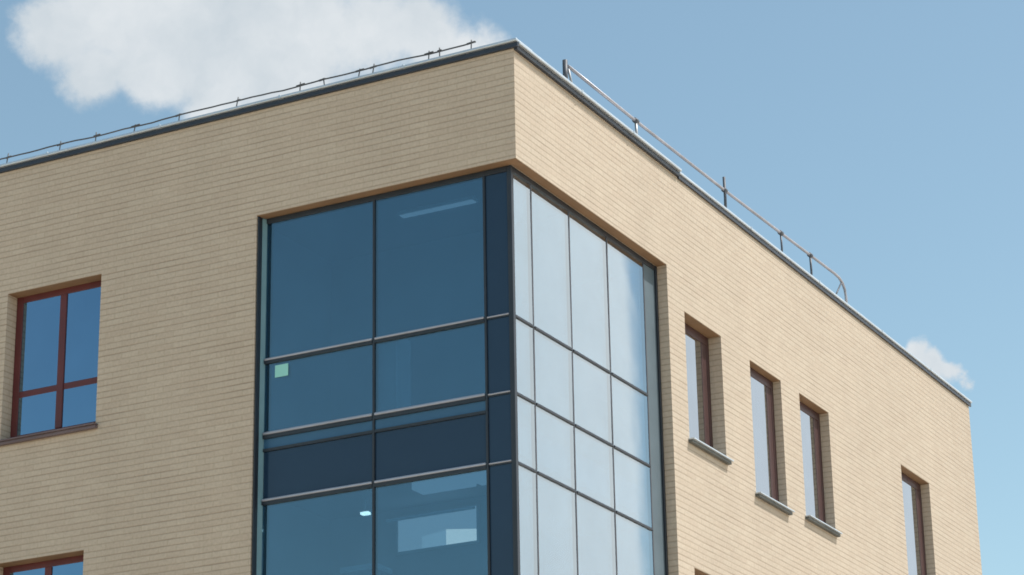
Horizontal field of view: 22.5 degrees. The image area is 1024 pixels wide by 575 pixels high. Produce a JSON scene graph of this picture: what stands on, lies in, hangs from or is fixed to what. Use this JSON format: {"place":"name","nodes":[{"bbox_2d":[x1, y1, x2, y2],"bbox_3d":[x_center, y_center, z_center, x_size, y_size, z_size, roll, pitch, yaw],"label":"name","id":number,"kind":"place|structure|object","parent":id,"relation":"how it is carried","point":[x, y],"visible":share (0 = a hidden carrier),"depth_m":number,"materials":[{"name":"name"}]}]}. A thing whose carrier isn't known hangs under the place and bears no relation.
{"place":"outdoors","nodes":[
{"label":"outdoors","id":0,"kind":"place"},
{"bbox_2d":[0,0,1023,574],"label":"sky","id":1,"kind":"structure","parent":0,"point":[884,139],"materials":[{"name":"blue"}]},
{"label":"ground","id":2,"kind":"structure","parent":0,"visible":0},
{"bbox_2d":[0,38,981,574],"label":"office building","id":3,"kind":"structure","parent":2,"relation":"on","point":[634,352],"depth_m":32.31,"materials":[{"name":"beige brick"}]},
{"bbox_2d":[0,550,83,574],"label":"window","id":4,"kind":"structure","parent":3,"relation":"in","point":[71,563],"depth_m":31.98,"materials":[{"name":"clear glass"}]},
{"bbox_2d":[0,274,101,445],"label":"window","id":5,"kind":"structure","parent":3,"relation":"in","point":[57,336],"depth_m":32.95,"materials":[{"name":"blue glass"}]},
{"bbox_2d":[0,40,475,162],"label":"roof cable","id":6,"kind":"object","parent":3,"relation":"on","point":[296,86],"visible":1,"depth_m":32.57,"materials":[{"name":"grey metal"}]},
{"bbox_2d":[275,363,287,377],"bbox_3d":[-2.793,1.006,31.151,0.188,0.154,0.004,-11,-22,26],"label":"paper note","id":7,"kind":"object","parent":3,"relation":"attached to","point":[281,370],"visible":1,"depth_m":31.15,"materials":[{"name":"green paper"}]},
{"bbox_2d":[359,498,370,515],"bbox_3d":[-1.784,2.666,31.293,0.119,0.207,0.085,-11,-22,26],"label":"spotlight","id":8,"kind":"object","parent":3,"relation":"attached to","point":[365,512],"visible":1,"depth_m":31.25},
{"bbox_2d":[340,563,391,574],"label":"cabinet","id":9,"kind":"object","parent":3,"relation":"on","point":[364,569],"visible":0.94,"depth_m":29.89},
{"bbox_2d":[379,339,410,411],"bbox_3d":[-1.394,1.206,30.550,0.264,1.249,0.303,-11,-22,26],"label":"tall cabinet","id":10,"kind":"object","parent":3,"relation":"on","point":[394,374],"visible":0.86,"depth_m":30.50,"materials":[{"name":"paint"}]},
{"bbox_2d":[386,506,474,521],"bbox_3d":[-0.950,2.632,29.836,1.177,0.030,0.034,-11,-22,26],"label":"ceiling rail","id":11,"kind":"object","parent":3,"relation":"attached to","point":[431,514],"visible":1,"depth_m":29.82,"materials":[{"name":"metal"}]},
{"bbox_2d":[395,503,480,555],"bbox_3d":[-0.913,2.966,31.485,1.177,0.495,0.038,-11,-22,26],"label":"interior window","id":12,"kind":"structure","parent":3,"relation":"attached to","point":[438,532],"depth_m":31.46,"materials":[{"name":"glass"}]},
{"bbox_2d":[398,195,477,217],"bbox_3d":[-0.915,-0.989,31.641,1.066,0.058,0.136,-11,-22,26],"label":"ceiling light","id":13,"kind":"object","parent":3,"relation":"attached to","point":[440,206],"visible":1,"depth_m":31.59,"materials":[{"name":"plastic"}]},
{"bbox_2d":[412,473,476,494],"bbox_3d":[-0.803,2.288,30.355,0.742,0.169,0.273,-11,-22,26],"label":"ceiling light","id":14,"kind":"object","parent":3,"relation":"attached to","point":[444,484],"visible":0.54,"depth_m":30.26,"materials":[{"name":"plastic"}]},
{"bbox_2d":[470,470,486,485],"bbox_3d":[-0.340,2.197,30.124,0.205,0.169,0.273,-11,-22,26],"label":"ceiling light","id":15,"kind":"object","parent":3,"relation":"attached to","point":[479,478],"visible":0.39,"depth_m":30.01,"materials":[{"name":"plastic"}]},
{"bbox_2d":[694,568,707,574],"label":"window","id":16,"kind":"structure","parent":3,"relation":"in","point":[697,572],"depth_m":33.04,"materials":[{"name":"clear glass"}]},
{"bbox_2d":[562,59,847,302],"bbox_3d":[2.934,-1.331,36.147,0.102,0.584,9.704,-11,-22,26],"label":"guard rail","id":17,"kind":"object","parent":3,"relation":"on","point":[567,68],"visible":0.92,"depth_m":35.76,"materials":[{"name":"metal"}]},
{"bbox_2d":[684,312,733,464],"bbox_3d":[2.500,1.357,34.211,0.350,1.816,1.279,-11,-22,26],"label":"window","id":18,"kind":"structure","parent":3,"relation":"in","point":[697,347],"depth_m":34.45,"materials":[{"name":"grey glass"}]},
{"bbox_2d":[750,361,794,515],"bbox_3d":[3.541,2.108,35.928,0.286,1.978,1.207,-11,-22,26],"label":"window","id":19,"kind":"structure","parent":3,"relation":"in","point":[766,475],"depth_m":36.10,"materials":[{"name":"grey glass"}]},
{"bbox_2d":[799,394,841,536],"bbox_3d":[4.397,2.601,37.471,0.307,1.901,1.237,-11,-22,26],"label":"window","id":20,"kind":"structure","parent":3,"relation":"in","point":[809,414],"depth_m":37.68,"materials":[{"name":"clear glass"}]},
{"bbox_2d":[901,465,927,574],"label":"window","id":21,"kind":"structure","parent":3,"relation":"in","point":[914,529],"depth_m":41.34,"materials":[{"name":"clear glass"}]}
]}

